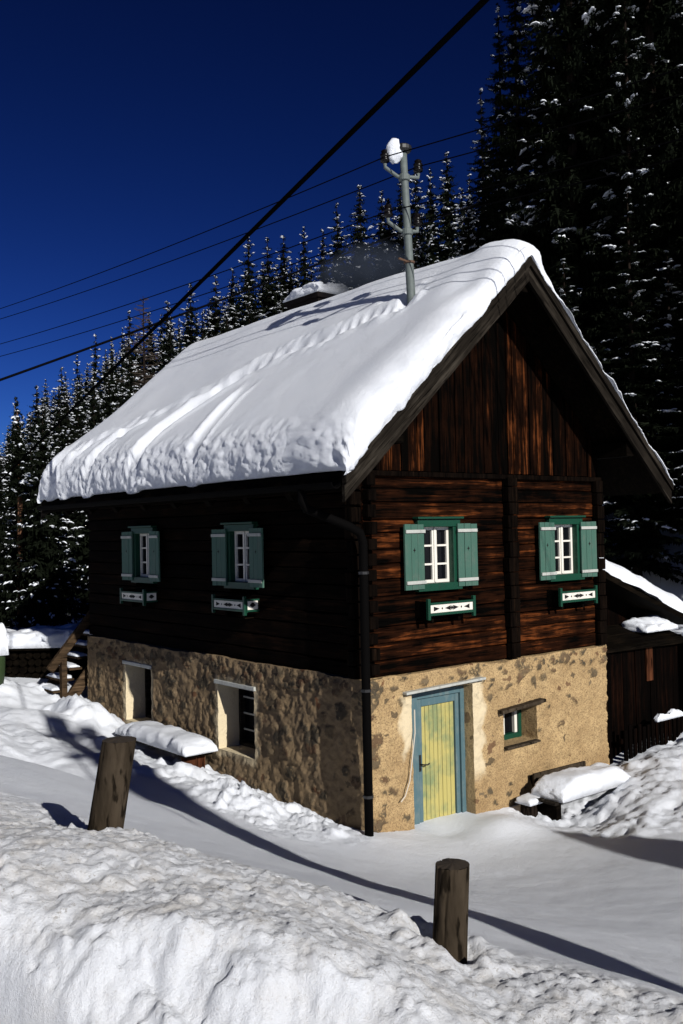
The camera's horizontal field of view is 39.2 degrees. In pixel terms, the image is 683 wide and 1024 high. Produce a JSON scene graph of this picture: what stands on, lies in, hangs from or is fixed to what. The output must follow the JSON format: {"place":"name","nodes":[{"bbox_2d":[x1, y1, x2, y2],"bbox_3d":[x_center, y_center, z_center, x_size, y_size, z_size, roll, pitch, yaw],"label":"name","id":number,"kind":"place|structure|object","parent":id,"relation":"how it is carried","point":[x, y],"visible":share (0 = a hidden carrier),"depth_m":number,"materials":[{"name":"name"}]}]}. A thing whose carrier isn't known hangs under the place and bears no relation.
{"place":"outdoors","nodes":[
{"label":"outdoors","id":0,"kind":"place"},
{"bbox_2d":[0,203,478,380],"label":"overhead cable","id":1,"kind":"object","parent":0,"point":[120,336],"visible":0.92,"depth_m":21.57,"materials":[{"name":"black metal"}]},
{"bbox_2d":[0,0,488,481],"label":"overhead cable","id":2,"kind":"object","parent":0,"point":[455,29],"visible":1,"depth_m":8.46,"materials":[{"name":"rubber"}]},
{"bbox_2d":[0,0,660,455],"label":"sky","id":3,"kind":"structure","parent":0,"point":[130,130],"materials":[{"name":"blue"}]},
{"bbox_2d":[0,498,682,1023],"bbox_3d":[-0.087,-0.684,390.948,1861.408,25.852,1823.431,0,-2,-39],"label":"snow ground","id":4,"kind":"structure","parent":0,"point":[194,894],"depth_m":4.70,"materials":[{"name":"snow"}]},
{"bbox_2d":[0,655,4,684],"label":"barrel","id":5,"kind":"object","parent":4,"relation":"on","point":[2,667],"visible":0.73,"depth_m":17.82,"materials":[{"name":"green plastic"}]},
{"bbox_2d":[0,622,8,655],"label":"snow cap","id":6,"kind":"object","parent":5,"relation":"on","point":[4,645],"visible":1,"depth_m":17.82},
{"bbox_2d":[0,460,33,626],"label":"spruce tree","id":7,"kind":"object","parent":4,"relation":"on","point":[5,559],"visible":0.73,"depth_m":28.74,"materials":[{"name":"green plant"}]},
{"bbox_2d":[1,423,34,589],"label":"spruce tree","id":8,"kind":"object","parent":4,"relation":"on","point":[15,502],"visible":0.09,"depth_m":41.05,"materials":[{"name":"green plant"}]},
{"bbox_2d":[0,397,35,530],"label":"spruce tree","id":9,"kind":"object","parent":4,"relation":"on","point":[7,452],"visible":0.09,"depth_m":52.82,"materials":[{"name":"green plant"}]},
{"bbox_2d":[1,397,35,617],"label":"pine tree","id":10,"kind":"object","parent":4,"relation":"on","point":[16,474],"visible":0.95,"depth_m":29.97,"materials":[{"name":"green plant"}]},
{"bbox_2d":[7,385,56,494],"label":"spruce tree","id":11,"kind":"object","parent":4,"relation":"on","point":[35,419],"visible":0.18,"depth_m":55.49,"materials":[{"name":"green plant"}]},
{"bbox_2d":[12,397,57,513],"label":"spruce tree","id":12,"kind":"object","parent":4,"relation":"on","point":[47,440],"visible":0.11,"depth_m":42.07,"materials":[{"name":"green plant"}]},
{"bbox_2d":[0,415,77,615],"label":"spruce tree","id":13,"kind":"object","parent":4,"relation":"on","point":[31,470],"visible":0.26,"depth_m":32.14,"materials":[{"name":"green plant"}]},
{"bbox_2d":[0,398,89,628],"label":"spruce tree","id":14,"kind":"object","parent":4,"relation":"on","point":[44,573],"visible":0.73,"depth_m":28.28,"materials":[{"name":"green plant"}]},
{"bbox_2d":[5,648,87,678],"bbox_3d":[-6.362,3.158,20.317,2.618,0.688,1.150,-1,-1,0],"label":"wood pile","id":15,"kind":"object","parent":4,"relation":"on","point":[29,663],"visible":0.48,"depth_m":19.88,"materials":[{"name":"wood"}]},
{"bbox_2d":[6,623,78,648],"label":"snow slab","id":16,"kind":"structure","parent":15,"relation":"on","point":[44,637],"depth_m":19.77,"materials":[{"name":"snow"}]},
{"bbox_2d":[47,387,72,459],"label":"spruce tree","id":17,"kind":"object","parent":4,"relation":"on","point":[58,416],"visible":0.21,"depth_m":48.75,"materials":[{"name":"green plant"}]},
{"bbox_2d":[47,367,75,459],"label":"spruce tree","id":18,"kind":"object","parent":4,"relation":"on","point":[61,394],"visible":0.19,"depth_m":57.28,"materials":[{"name":"green plant"}]},
{"bbox_2d":[46,391,85,596],"bbox_3d":[-10.091,-0.375,35.509,4.157,8.302,3.611,-2,-1,33],"label":"spruce tree","id":19,"kind":"object","parent":4,"relation":"on","point":[67,439],"visible":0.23,"depth_m":35.53,"materials":[{"name":"green plant"}]},
{"bbox_2d":[40,610,92,697],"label":"outside stairs","id":20,"kind":"structure","parent":4,"relation":"on","point":[61,664],"depth_m":18.52,"materials":[{"name":"brown wood"}]},
{"bbox_2d":[55,354,92,446],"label":"spruce tree","id":21,"kind":"object","parent":4,"relation":"on","point":[77,378],"visible":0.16,"depth_m":56.22,"materials":[{"name":"green plant"}]},
{"bbox_2d":[59,383,89,520],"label":"spruce tree","id":22,"kind":"object","parent":4,"relation":"on","point":[77,413],"visible":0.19,"depth_m":40.65,"materials":[{"name":"green plant"}]},
{"bbox_2d":[55,371,106,617],"bbox_3d":[-7.772,-0.273,30.746,3.717,8.629,3.487,-2,-1,20],"label":"spruce tree","id":23,"kind":"object","parent":4,"relation":"on","point":[82,550],"visible":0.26,"depth_m":30.59,"materials":[{"name":"green plant"}]},
{"bbox_2d":[59,370,109,582],"bbox_3d":[-9.242,-0.825,35.892,4.357,8.975,3.785,-1,-1,-2],"label":"spruce tree","id":24,"kind":"object","parent":4,"relation":"on","point":[90,407],"visible":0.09,"depth_m":35.80,"materials":[{"name":"green plant"}]},
{"bbox_2d":[83,334,107,428],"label":"spruce tree","id":25,"kind":"object","parent":4,"relation":"on","point":[94,365],"visible":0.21,"depth_m":59.53,"materials":[{"name":"green plant"}]},
{"bbox_2d":[82,360,122,434],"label":"spruce tree","id":26,"kind":"object","parent":4,"relation":"on","point":[109,396],"visible":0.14,"depth_m":41.85,"materials":[{"name":"green plant"}]},
{"bbox_2d":[99,343,122,411],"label":"spruce tree","id":27,"kind":"object","parent":4,"relation":"on","point":[112,376],"visible":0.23,"depth_m":59.17,"materials":[{"name":"green plant"}]},
{"bbox_2d":[87,736,135,830],"bbox_3d":[-1.366,1.756,5.604,0.360,0.874,0.210,-1,-1,4],"label":"wooden post","id":28,"kind":"object","parent":4,"relation":"on","point":[111,789],"visible":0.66,"depth_m":5.52,"materials":[{"name":"brown wood"}]},
{"bbox_2d":[110,348,132,409],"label":"spruce tree","id":29,"kind":"object","parent":4,"relation":"on","point":[122,373],"visible":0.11,"depth_m":49.20,"materials":[{"name":"green plant"}]},
{"bbox_2d":[111,339,138,409],"bbox_3d":[-8.290,-1.553,37.265,4.884,10.344,4.905,-1,-1,-9],"label":"spruce tree","id":30,"kind":"object","parent":4,"relation":"on","point":[129,381],"visible":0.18,"depth_m":37.31,"materials":[{"name":"green plant"}]},
{"bbox_2d":[107,310,142,409],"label":"spruce tree","id":31,"kind":"object","parent":4,"relation":"on","point":[133,357],"visible":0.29,"depth_m":58.74,"materials":[{"name":"green plant"}]},
{"bbox_2d":[118,298,162,406],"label":"conifer tree","id":32,"kind":"object","parent":4,"relation":"on","point":[144,381],"visible":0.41,"depth_m":44.12,"materials":[{"name":"plant"}]},
{"bbox_2d":[136,313,162,390],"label":"spruce tree","id":33,"kind":"object","parent":4,"relation":"on","point":[152,343],"visible":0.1,"depth_m":62.04,"materials":[{"name":"green plant"}]},
{"bbox_2d":[142,301,182,378],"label":"spruce tree","id":34,"kind":"object","parent":4,"relation":"on","point":[166,338],"visible":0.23,"depth_m":59.72,"materials":[{"name":"green plant"}]},
{"bbox_2d":[120,735,212,767],"bbox_3d":[-2.822,4.037,15.293,0.450,0.745,2.240,0,-2,-39],"label":"bench","id":35,"kind":"object","parent":4,"relation":"on","point":[197,760],"visible":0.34,"depth_m":14.56,"materials":[{"name":"brown wood"}]},
{"bbox_2d":[115,721,217,756],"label":"snow slab","id":36,"kind":"structure","parent":35,"relation":"on","point":[176,740],"depth_m":14.85,"materials":[{"name":"snow"}]},
{"bbox_2d":[157,322,178,369],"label":"spruce tree","id":37,"kind":"object","parent":4,"relation":"on","point":[171,353],"visible":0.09,"depth_m":43.75,"materials":[{"name":"green plant"}]},
{"bbox_2d":[171,282,205,352],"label":"spruce tree","id":38,"kind":"object","parent":4,"relation":"on","point":[189,337],"visible":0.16,"depth_m":60.60,"materials":[{"name":"green plant"}]},
{"bbox_2d":[196,311,207,341],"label":"spruce tree","id":39,"kind":"object","parent":4,"relation":"on","point":[202,330],"visible":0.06,"depth_m":45.75,"materials":[{"name":"green plant"}]},
{"bbox_2d":[204,307,213,339],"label":"spruce tree","id":40,"kind":"object","parent":4,"relation":"on","point":[209,333],"visible":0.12,"depth_m":53.91,"materials":[{"name":"green plant"}]},
{"bbox_2d":[203,275,230,337],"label":"spruce tree","id":41,"kind":"object","parent":4,"relation":"on","point":[216,315],"visible":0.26,"depth_m":62.99,"materials":[{"name":"green plant"}]},
{"bbox_2d":[210,269,244,337],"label":"spruce tree","id":42,"kind":"object","parent":4,"relation":"on","point":[230,301],"visible":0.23,"depth_m":63.77,"materials":[{"name":"green plant"}]},
{"bbox_2d":[221,305,233,331],"bbox_3d":[-4.182,-2.595,37.331,5.027,11.035,4.717,-1,-1,5],"label":"spruce tree","id":43,"kind":"object","parent":4,"relation":"on","point":[227,328],"visible":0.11,"depth_m":37.45,"materials":[{"name":"green plant"}]},
{"bbox_2d":[229,271,259,328],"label":"spruce tree","id":44,"kind":"object","parent":4,"relation":"on","point":[244,312],"visible":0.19,"depth_m":54.77,"materials":[{"name":"green plant"}]},
{"bbox_2d":[222,239,271,332],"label":"spruce tree","id":45,"kind":"object","parent":4,"relation":"on","point":[251,282],"visible":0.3,"depth_m":63.51,"materials":[{"name":"green plant"}]},
{"bbox_2d":[254,237,287,319],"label":"spruce tree","id":46,"kind":"object","parent":4,"relation":"on","point":[270,292],"visible":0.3,"depth_m":66.24,"materials":[{"name":"green plant"}]},
{"bbox_2d":[262,235,300,314],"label":"spruce tree","id":47,"kind":"object","parent":4,"relation":"on","point":[280,274],"visible":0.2,"depth_m":67.36,"materials":[{"name":"green plant"}]},
{"bbox_2d":[278,263,291,310],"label":"spruce tree","id":48,"kind":"object","parent":4,"relation":"on","point":[286,284],"visible":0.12,"depth_m":66.97,"materials":[{"name":"green plant"}]},
{"bbox_2d":[289,226,320,286],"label":"spruce tree","id":49,"kind":"object","parent":4,"relation":"on","point":[304,264],"visible":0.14,"depth_m":67.12,"materials":[{"name":"green plant"}]},
{"bbox_2d":[311,229,334,283],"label":"spruce tree","id":50,"kind":"object","parent":4,"relation":"on","point":[324,277],"visible":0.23,"depth_m":66.18,"materials":[{"name":"green plant"}]},
{"bbox_2d":[321,203,359,289],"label":"spruce tree","id":51,"kind":"object","parent":4,"relation":"on","point":[338,244],"visible":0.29,"depth_m":68.77,"materials":[{"name":"green plant"}]},
{"bbox_2d":[36,256,673,836],"bbox_3d":[-0.251,0.486,16.563,6.813,8.990,9.128,0,-2,-39],"label":"farmhouse","id":52,"kind":"object","parent":4,"relation":"on","point":[402,626],"visible":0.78,"depth_m":13.71,"materials":[{"name":"brown"}]},
{"bbox_2d":[122,660,151,717],"bbox_3d":[-3.360,3.195,16.943,0.565,1.200,1.170,0,-2,-39],"label":"cellar window","id":53,"kind":"structure","parent":52,"relation":"in","point":[148,702],"depth_m":17.38,"materials":[{"name":"grey wood"}]},
{"bbox_2d":[121,525,159,583],"bbox_3d":[-3.379,0.734,16.679,0.330,0.990,1.363,0,-2,-39],"label":"window","id":54,"kind":"structure","parent":52,"relation":"in","point":[140,546],"depth_m":16.83,"materials":[{"name":"green paint"}]},
{"bbox_2d":[214,679,255,748],"bbox_3d":[-1.388,3.113,14.507,0.565,1.200,1.200,0,-2,-39],"label":"cellar window","id":55,"kind":"structure","parent":52,"relation":"in","point":[246,692],"depth_m":14.89,"materials":[{"name":"grey wood"}]},
{"bbox_2d":[211,521,263,589],"bbox_3d":[-1.448,0.644,14.294,0.330,0.990,1.363,0,-2,-39],"label":"window","id":56,"kind":"structure","parent":52,"relation":"in","point":[237,550],"depth_m":14.41,"materials":[{"name":"green paint"}]},
{"bbox_2d":[282,281,348,302],"bbox_3d":[-0.451,-4.120,17.995,0.909,0.282,1.143,0,-2,-39],"label":"snow cap","id":57,"kind":"object","parent":52,"relation":"on","point":[320,286],"visible":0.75,"depth_m":17.59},
{"bbox_2d":[37,239,674,503],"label":"roof snow","id":58,"kind":"structure","parent":52,"relation":"on","point":[333,383],"depth_m":13.64,"materials":[{"name":"snow"}]},
{"bbox_2d":[380,143,422,304],"bbox_3d":[0.885,-3.907,13.726,0.620,2.723,0.248,-1,-1,-24],"label":"roof mast","id":59,"kind":"object","parent":52,"relation":"on","point":[404,177],"visible":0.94,"depth_m":13.70,"materials":[{"name":"metal"}]},
{"bbox_2d":[0,159,379,308],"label":"power line","id":60,"kind":"object","parent":59,"relation":"attached to","point":[206,231],"visible":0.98,"depth_m":17.13,"materials":[{"name":"black metal"}]},
{"bbox_2d":[1,212,383,343],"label":"power line","id":61,"kind":"object","parent":59,"relation":"attached to","point":[212,275],"visible":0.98,"depth_m":16.86,"materials":[{"name":"black metal"}]},
{"bbox_2d":[0,222,411,356],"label":"power line","id":62,"kind":"object","parent":59,"relation":"attached to","point":[220,288],"visible":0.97,"depth_m":17.16,"materials":[{"name":"black metal"}]},
{"bbox_2d":[1,168,412,318],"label":"power line","id":63,"kind":"object","parent":59,"relation":"attached to","point":[220,242],"visible":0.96,"depth_m":17.40,"materials":[{"name":"black metal"}]},
{"bbox_2d":[386,138,402,163],"bbox_3d":[0.749,-5.156,13.718,0.242,0.357,0.224,0,-2,-39],"label":"snow cap","id":64,"kind":"object","parent":59,"relation":"on","point":[393,146],"visible":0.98,"depth_m":13.65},
{"bbox_2d":[387,67,682,156],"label":"power line","id":65,"kind":"object","parent":59,"relation":"attached to","point":[541,110],"visible":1,"depth_m":11.55,"materials":[{"name":"black metal"}]},
{"bbox_2d":[391,138,682,210],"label":"power line","id":66,"kind":"object","parent":59,"relation":"attached to","point":[543,173],"visible":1,"depth_m":11.57,"materials":[{"name":"black metal"}]},
{"bbox_2d":[421,93,682,165],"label":"power line","id":67,"kind":"object","parent":59,"relation":"attached to","point":[557,128],"visible":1,"depth_m":11.98,"materials":[{"name":"black metal"}]},
{"bbox_2d":[403,516,478,591],"bbox_3d":[1.265,0.560,12.985,1.363,0.990,0.330,0,-2,-39],"label":"window","id":68,"kind":"structure","parent":52,"relation":"in","point":[441,553],"depth_m":13.01,"materials":[{"name":"green paint"}]},
{"bbox_2d":[402,677,485,824],"bbox_3d":[1.333,3.386,12.963,1.501,2.177,0.365,0,-2,-39],"label":"door","id":69,"kind":"structure","parent":52,"relation":"in","point":[439,777],"depth_m":13.12,"materials":[{"name":"yellow"}]},
{"bbox_2d":[497,698,545,749],"bbox_3d":[2.445,3.073,13.988,1.001,0.800,0.590,0,-2,-39],"label":"small window","id":70,"kind":"structure","parent":52,"relation":"in","point":[512,714],"depth_m":14.12,"materials":[{"name":"paint"}]},
{"bbox_2d":[536,515,597,581],"bbox_3d":[3.371,0.552,14.690,1.363,0.990,0.330,0,-2,-39],"label":"window","id":71,"kind":"structure","parent":52,"relation":"in","point":[567,544],"depth_m":14.76,"materials":[{"name":"green paint"}]},
{"bbox_2d":[334,185,379,290],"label":"spruce tree","id":72,"kind":"object","parent":4,"relation":"on","point":[359,259],"visible":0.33,"depth_m":68.28,"materials":[{"name":"green plant"}]},
{"bbox_2d":[371,243,386,281],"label":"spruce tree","id":73,"kind":"object","parent":4,"relation":"on","point":[380,264],"visible":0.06,"depth_m":48.31,"materials":[{"name":"green plant"}]},
{"bbox_2d":[367,190,398,280],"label":"spruce tree","id":74,"kind":"object","parent":4,"relation":"on","point":[381,208],"visible":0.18,"depth_m":70.04,"materials":[{"name":"green plant"}]},
{"bbox_2d":[356,198,417,287],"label":"spruce tree","id":75,"kind":"object","parent":4,"relation":"on","point":[391,266],"visible":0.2,"depth_m":43.00,"materials":[{"name":"green plant"}]},
{"bbox_2d":[381,182,417,272],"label":"spruce tree","id":76,"kind":"object","parent":4,"relation":"on","point":[400,216],"visible":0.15,"depth_m":69.55,"materials":[{"name":"green plant"}]},
{"bbox_2d":[395,173,444,268],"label":"spruce tree","id":77,"kind":"object","parent":4,"relation":"on","point":[416,208],"visible":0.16,"depth_m":70.36,"materials":[{"name":"green plant"}]},
{"bbox_2d":[413,231,427,268],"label":"spruce tree","id":78,"kind":"object","parent":4,"relation":"on","point":[421,260],"visible":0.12,"depth_m":44.33,"materials":[{"name":"green plant"}]},
{"bbox_2d":[419,167,449,264],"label":"spruce tree","id":79,"kind":"object","parent":4,"relation":"on","point":[430,194],"visible":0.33,"depth_m":71.64,"materials":[{"name":"green plant"}]},
{"bbox_2d":[424,151,465,265],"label":"spruce tree","id":80,"kind":"object","parent":4,"relation":"on","point":[448,205],"visible":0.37,"depth_m":71.64,"materials":[{"name":"green plant"}]},
{"bbox_2d":[432,858,469,963],"bbox_3d":[0.512,1.968,4.551,0.187,0.618,0.198,0,-2,-39],"label":"wooden post","id":81,"kind":"object","parent":4,"relation":"on","point":[450,914],"visible":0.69,"depth_m":4.48,"materials":[{"name":"brown wood"}]},
{"bbox_2d":[435,187,478,262],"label":"spruce tree","id":82,"kind":"object","parent":4,"relation":"on","point":[461,226],"visible":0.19,"depth_m":59.70,"materials":[{"name":"green plant"}]},
{"bbox_2d":[445,198,480,259],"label":"spruce tree","id":83,"kind":"object","parent":4,"relation":"on","point":[468,249],"visible":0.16,"depth_m":44.71,"materials":[{"name":"green plant"}]},
{"bbox_2d":[458,173,478,254],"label":"spruce tree","id":84,"kind":"object","parent":4,"relation":"on","point":[469,196],"visible":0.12,"depth_m":72.63,"materials":[{"name":"green plant"}]},
{"bbox_2d":[460,88,495,249],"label":"spruce tree","id":85,"kind":"object","parent":4,"relation":"on","point":[482,216],"visible":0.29,"depth_m":46.25,"materials":[{"name":"green plant"}]},
{"bbox_2d":[470,2,531,248],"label":"spruce tree","id":86,"kind":"object","parent":4,"relation":"on","point":[496,163],"visible":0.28,"depth_m":42.28,"materials":[{"name":"green plant"}]},
{"bbox_2d":[479,0,563,274],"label":"spruce tree","id":87,"kind":"object","parent":4,"relation":"on","point":[511,189],"visible":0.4,"depth_m":31.19,"materials":[{"name":"green plant"}]},
{"bbox_2d":[488,0,566,239],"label":"spruce tree","id":88,"kind":"object","parent":4,"relation":"on","point":[541,56],"visible":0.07,"depth_m":37.22,"materials":[{"name":"green plant"}]},
{"bbox_2d":[520,804,537,816],"bbox_3d":[2.634,4.229,13.473,0.260,0.302,0.260,0,-2,-39],"label":"log stump","id":89,"kind":"object","parent":4,"relation":"on","point":[529,811],"visible":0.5,"depth_m":13.37,"materials":[{"name":"brown wood"}]},
{"bbox_2d":[515,793,542,806],"bbox_3d":[2.632,4.026,13.472,0.304,0.101,0.306,0,-2,-39],"label":"snow cap","id":90,"kind":"object","parent":89,"relation":"on","point":[528,799],"visible":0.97,"depth_m":13.38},
{"bbox_2d":[528,137,550,270],"bbox_3d":[6.905,-6.604,33.201,4.834,13.276,4.369,-1,-1,8],"label":"spruce tree","id":91,"kind":"object","parent":4,"relation":"on","point":[535,168],"visible":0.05,"depth_m":33.23,"materials":[{"name":"green plant"}]},
{"bbox_2d":[529,761,612,820],"bbox_3d":[3.323,4.153,13.894,1.600,0.800,0.703,0,-2,-39],"label":"bench","id":92,"kind":"object","parent":4,"relation":"on","point":[551,809],"visible":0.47,"depth_m":13.45,"materials":[{"name":"brown wood"}]},
{"bbox_2d":[531,762,630,802],"bbox_3d":[3.477,3.841,13.829,1.629,0.290,0.641,0,-2,-39],"label":"snow slab","id":93,"kind":"object","parent":92,"relation":"on","point":[568,785],"depth_m":13.51,"materials":[{"name":"snow"}]},
{"bbox_2d":[490,0,682,416],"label":"spruce tree","id":94,"kind":"object","parent":4,"relation":"on","point":[567,73],"visible":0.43,"depth_m":28.84,"materials":[{"name":"green plant"}]},
{"bbox_2d":[555,256,653,573],"bbox_3d":[5.968,-2.232,25.503,4.425,9.187,4.994,0,-2,-43],"label":"spruce tree","id":95,"kind":"object","parent":4,"relation":"on","point":[561,289],"visible":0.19,"depth_m":25.52,"materials":[{"name":"green plant"}]},
{"bbox_2d":[531,0,680,377],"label":"spruce tree","id":96,"kind":"object","parent":4,"relation":"on","point":[605,60],"visible":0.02,"depth_m":31.57,"materials":[{"name":"green plant"}]},
{"bbox_2d":[541,0,682,466],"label":"spruce tree","id":97,"kind":"object","parent":4,"relation":"on","point":[656,25],"visible":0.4,"depth_m":28.21,"materials":[{"name":"green plant"}]},
{"bbox_2d":[571,0,682,526],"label":"spruce tree","id":98,"kind":"object","parent":4,"relation":"on","point":[639,201],"visible":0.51,"depth_m":27.00,"materials":[{"name":"green plant"}]},
{"bbox_2d":[595,185,682,584],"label":"spruce tree","id":99,"kind":"object","parent":4,"relation":"on","point":[634,535],"visible":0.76,"depth_m":24.26,"materials":[{"name":"green plant"}]},
{"bbox_2d":[600,569,682,764],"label":"shed","id":100,"kind":"structure","parent":4,"relation":"on","point":[644,675],"depth_m":16.33,"materials":[{"name":"brown wood"}]},
{"bbox_2d":[601,559,682,612],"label":"roof snow","id":101,"kind":"structure","parent":100,"relation":"on","point":[638,582],"depth_m":16.50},
{"bbox_2d":[621,615,677,632],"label":"snow slab","id":102,"kind":"structure","parent":100,"relation":"on","point":[651,623],"depth_m":16.83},
{"bbox_2d":[604,250,682,536],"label":"spruce tree","id":103,"kind":"object","parent":4,"relation":"on","point":[676,390],"visible":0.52,"depth_m":25.94,"materials":[{"name":"green plant"}]},
{"bbox_2d":[619,716,682,760],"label":"picket fence","id":104,"kind":"object","parent":4,"relation":"on","point":[670,729],"visible":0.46,"depth_m":15.63,"materials":[{"name":"brown wood"}]},
{"bbox_2d":[654,709,682,721],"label":"snow cap","id":105,"kind":"object","parent":104,"relation":"on","point":[672,713],"visible":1,"depth_m":16.01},
{"bbox_2d":[636,3,682,425],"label":"spruce tree","id":106,"kind":"object","parent":4,"relation":"on","point":[672,64],"visible":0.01,"depth_m":30.95,"materials":[{"name":"green plant"}]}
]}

